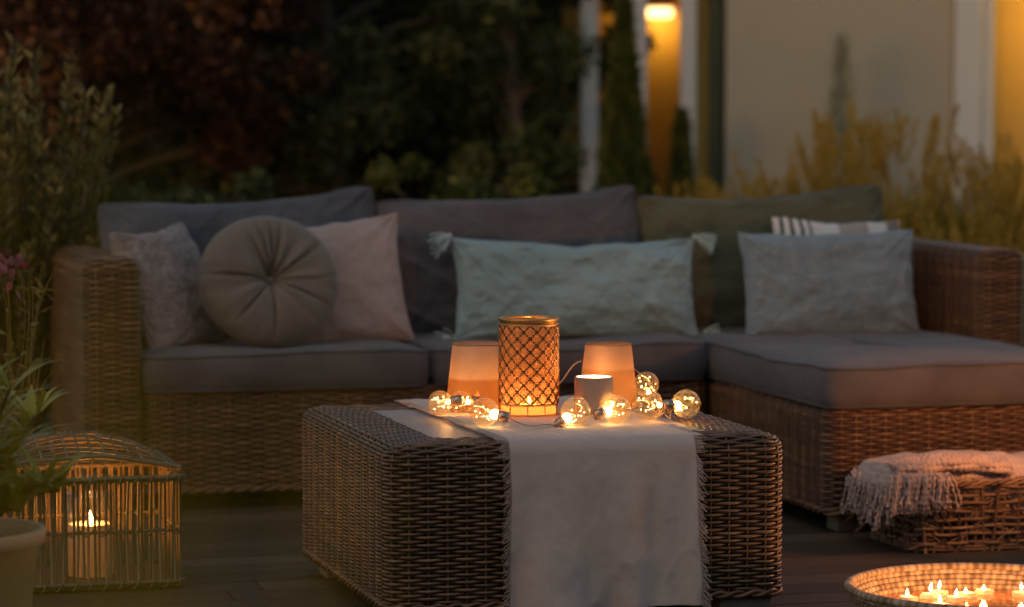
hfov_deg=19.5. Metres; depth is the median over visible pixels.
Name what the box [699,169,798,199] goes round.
feather grass
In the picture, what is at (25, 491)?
potted plant
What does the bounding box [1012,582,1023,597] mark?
floating candle
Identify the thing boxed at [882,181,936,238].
feather grass
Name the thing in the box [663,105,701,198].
conifer
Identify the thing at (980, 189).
feather grass
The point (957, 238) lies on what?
feather grass
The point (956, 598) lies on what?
floating candle
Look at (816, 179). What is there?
feather grass
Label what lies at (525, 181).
garden shrub
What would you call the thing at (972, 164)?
feather grass
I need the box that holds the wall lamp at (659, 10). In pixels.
[647,5,673,16]
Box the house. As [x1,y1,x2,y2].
[563,0,1023,230]
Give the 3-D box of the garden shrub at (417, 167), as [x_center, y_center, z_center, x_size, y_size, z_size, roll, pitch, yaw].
[-0.464,-0.093,12.634,1.125,1.109,0.822,0,4,0]
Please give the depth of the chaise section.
8.46 m
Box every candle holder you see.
[446,341,499,411]
[582,342,637,409]
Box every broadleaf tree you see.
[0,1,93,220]
[148,0,544,202]
[339,0,657,204]
[431,0,595,198]
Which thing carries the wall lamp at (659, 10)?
attached to the house
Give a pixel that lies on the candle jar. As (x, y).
(91, 522)
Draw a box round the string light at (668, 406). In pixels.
[431,361,700,427]
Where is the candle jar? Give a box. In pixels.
[68,490,112,578]
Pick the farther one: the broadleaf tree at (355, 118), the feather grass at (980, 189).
the broadleaf tree at (355, 118)
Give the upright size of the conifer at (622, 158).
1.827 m
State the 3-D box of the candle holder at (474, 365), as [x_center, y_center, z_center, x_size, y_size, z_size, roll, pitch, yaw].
[-0.085,0.178,7.356,0.156,0.163,0.156,-1,4,-15]
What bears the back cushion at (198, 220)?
on the seat cushion at (402, 364)
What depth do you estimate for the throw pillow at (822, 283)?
9.39 m
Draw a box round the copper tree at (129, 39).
[0,0,337,329]
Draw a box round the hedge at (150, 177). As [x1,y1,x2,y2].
[0,0,562,203]
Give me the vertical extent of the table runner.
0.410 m
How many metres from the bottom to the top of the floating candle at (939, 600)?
0.037 m
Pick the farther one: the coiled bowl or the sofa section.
the sofa section
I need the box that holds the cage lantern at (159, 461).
[1,430,185,592]
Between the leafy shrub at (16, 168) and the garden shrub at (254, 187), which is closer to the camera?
the leafy shrub at (16, 168)
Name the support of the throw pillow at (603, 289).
on the seat cushion at (664, 356)
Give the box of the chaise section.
[703,238,1023,531]
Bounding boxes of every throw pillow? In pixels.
[108,222,225,348]
[297,212,414,342]
[427,232,719,339]
[738,230,919,334]
[772,217,899,234]
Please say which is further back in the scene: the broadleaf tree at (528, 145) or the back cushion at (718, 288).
the broadleaf tree at (528, 145)
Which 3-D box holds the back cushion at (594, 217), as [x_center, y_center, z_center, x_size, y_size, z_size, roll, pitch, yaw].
[-0.001,-0.115,9.520,0.875,0.513,0.216,-2,-8,-16]
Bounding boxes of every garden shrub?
[18,161,149,367]
[131,164,274,204]
[363,151,503,199]
[429,159,564,199]
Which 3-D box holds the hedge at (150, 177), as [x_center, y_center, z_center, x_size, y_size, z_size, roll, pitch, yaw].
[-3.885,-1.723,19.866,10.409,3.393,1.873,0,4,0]
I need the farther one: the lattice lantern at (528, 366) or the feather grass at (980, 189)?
the feather grass at (980, 189)
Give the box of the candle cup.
[574,375,612,414]
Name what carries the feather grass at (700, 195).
on the ground at (49, 415)
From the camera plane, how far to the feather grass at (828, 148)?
12.03 m
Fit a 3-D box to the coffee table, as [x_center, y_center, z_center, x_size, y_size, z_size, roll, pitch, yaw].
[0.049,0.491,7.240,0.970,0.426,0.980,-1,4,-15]
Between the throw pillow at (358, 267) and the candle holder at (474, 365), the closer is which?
the candle holder at (474, 365)
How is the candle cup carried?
on the table runner
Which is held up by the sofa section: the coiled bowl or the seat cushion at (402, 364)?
the seat cushion at (402, 364)
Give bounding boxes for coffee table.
[301,397,782,606]
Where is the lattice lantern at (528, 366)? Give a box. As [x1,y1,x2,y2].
[498,315,558,416]
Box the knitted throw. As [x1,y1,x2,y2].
[840,450,1023,530]
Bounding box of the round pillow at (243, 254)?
[198,216,337,346]
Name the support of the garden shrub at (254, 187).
on the ground at (49, 415)
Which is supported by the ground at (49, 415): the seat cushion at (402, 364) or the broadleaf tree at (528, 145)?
the broadleaf tree at (528, 145)
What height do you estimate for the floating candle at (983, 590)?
0.027 m
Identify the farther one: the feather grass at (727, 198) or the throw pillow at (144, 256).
the feather grass at (727, 198)
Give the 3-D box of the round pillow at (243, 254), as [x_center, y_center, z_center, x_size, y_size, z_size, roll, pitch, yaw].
[-0.729,-0.066,8.928,0.433,0.402,0.146,-2,-12,-21]
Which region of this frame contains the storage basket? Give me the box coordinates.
[845,476,1023,553]
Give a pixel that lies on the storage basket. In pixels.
(943, 534)
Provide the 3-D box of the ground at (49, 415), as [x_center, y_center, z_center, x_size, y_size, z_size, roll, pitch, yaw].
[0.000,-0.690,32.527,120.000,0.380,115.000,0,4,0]
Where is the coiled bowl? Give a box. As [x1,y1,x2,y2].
[844,562,1023,606]
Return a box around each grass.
[0,71,382,606]
[653,178,748,199]
[667,104,1023,247]
[688,194,758,199]
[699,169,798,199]
[731,144,926,228]
[741,186,784,197]
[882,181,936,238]
[891,130,1023,250]
[906,144,1023,293]
[918,201,1023,345]
[941,196,1022,248]
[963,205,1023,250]
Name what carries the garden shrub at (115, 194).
on the ground at (49, 415)
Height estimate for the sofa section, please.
0.741 m
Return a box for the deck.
[11,469,1023,606]
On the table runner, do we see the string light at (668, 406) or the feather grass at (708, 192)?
the string light at (668, 406)
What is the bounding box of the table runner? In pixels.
[395,395,712,606]
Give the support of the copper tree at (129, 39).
on the ground at (49, 415)
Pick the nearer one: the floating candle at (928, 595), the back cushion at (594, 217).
the floating candle at (928, 595)
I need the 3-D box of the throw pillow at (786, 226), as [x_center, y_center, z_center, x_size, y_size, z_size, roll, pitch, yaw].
[1.076,-0.073,9.652,0.486,0.409,0.125,1,-9,-13]
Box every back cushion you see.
[97,186,374,338]
[375,185,638,333]
[635,185,883,327]
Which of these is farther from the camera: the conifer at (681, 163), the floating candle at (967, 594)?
the conifer at (681, 163)
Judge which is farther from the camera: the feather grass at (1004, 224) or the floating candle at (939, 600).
the feather grass at (1004, 224)
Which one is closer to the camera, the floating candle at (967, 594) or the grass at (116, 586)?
the grass at (116, 586)
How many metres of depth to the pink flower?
7.72 m
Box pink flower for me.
[0,249,55,515]
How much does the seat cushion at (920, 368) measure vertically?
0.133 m
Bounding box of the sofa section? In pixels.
[49,246,705,511]
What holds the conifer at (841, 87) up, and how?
on the ground at (49, 415)
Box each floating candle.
[898,589,917,600]
[920,582,939,599]
[928,581,947,596]
[931,595,951,604]
[945,589,965,602]
[958,587,977,598]
[974,585,993,595]
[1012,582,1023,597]
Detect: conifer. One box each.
[591,0,661,196]
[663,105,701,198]
[823,31,862,186]
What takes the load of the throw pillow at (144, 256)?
on the seat cushion at (402, 364)
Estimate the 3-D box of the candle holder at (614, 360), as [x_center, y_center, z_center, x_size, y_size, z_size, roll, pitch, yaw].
[0.238,0.178,7.383,0.148,0.160,0.148,-1,4,-15]
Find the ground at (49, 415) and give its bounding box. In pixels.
[34,410,50,458]
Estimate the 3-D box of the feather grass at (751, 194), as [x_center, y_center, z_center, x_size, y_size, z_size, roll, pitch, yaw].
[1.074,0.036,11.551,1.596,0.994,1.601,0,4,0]
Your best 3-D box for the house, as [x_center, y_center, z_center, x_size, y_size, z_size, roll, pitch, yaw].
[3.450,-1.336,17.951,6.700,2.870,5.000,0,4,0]
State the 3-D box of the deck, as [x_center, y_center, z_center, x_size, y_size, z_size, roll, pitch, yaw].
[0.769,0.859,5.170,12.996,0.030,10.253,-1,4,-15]
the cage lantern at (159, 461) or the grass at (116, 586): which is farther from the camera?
the cage lantern at (159, 461)
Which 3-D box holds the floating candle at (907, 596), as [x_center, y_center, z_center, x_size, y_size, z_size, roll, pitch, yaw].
[0.905,0.670,6.835,0.048,0.034,0.045,0,4,-6]
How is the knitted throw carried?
on the storage basket
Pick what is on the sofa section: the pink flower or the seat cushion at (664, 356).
the seat cushion at (664, 356)
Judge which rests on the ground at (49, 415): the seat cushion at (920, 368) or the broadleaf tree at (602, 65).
the broadleaf tree at (602, 65)
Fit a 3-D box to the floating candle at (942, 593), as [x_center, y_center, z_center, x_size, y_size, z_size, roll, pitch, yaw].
[0.984,0.661,6.915,0.045,0.041,0.048,-3,5,-40]
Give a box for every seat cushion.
[140,338,428,393]
[400,331,707,385]
[690,328,1023,408]
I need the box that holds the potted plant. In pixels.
[0,356,109,606]
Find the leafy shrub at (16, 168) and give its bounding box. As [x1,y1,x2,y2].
[0,31,121,474]

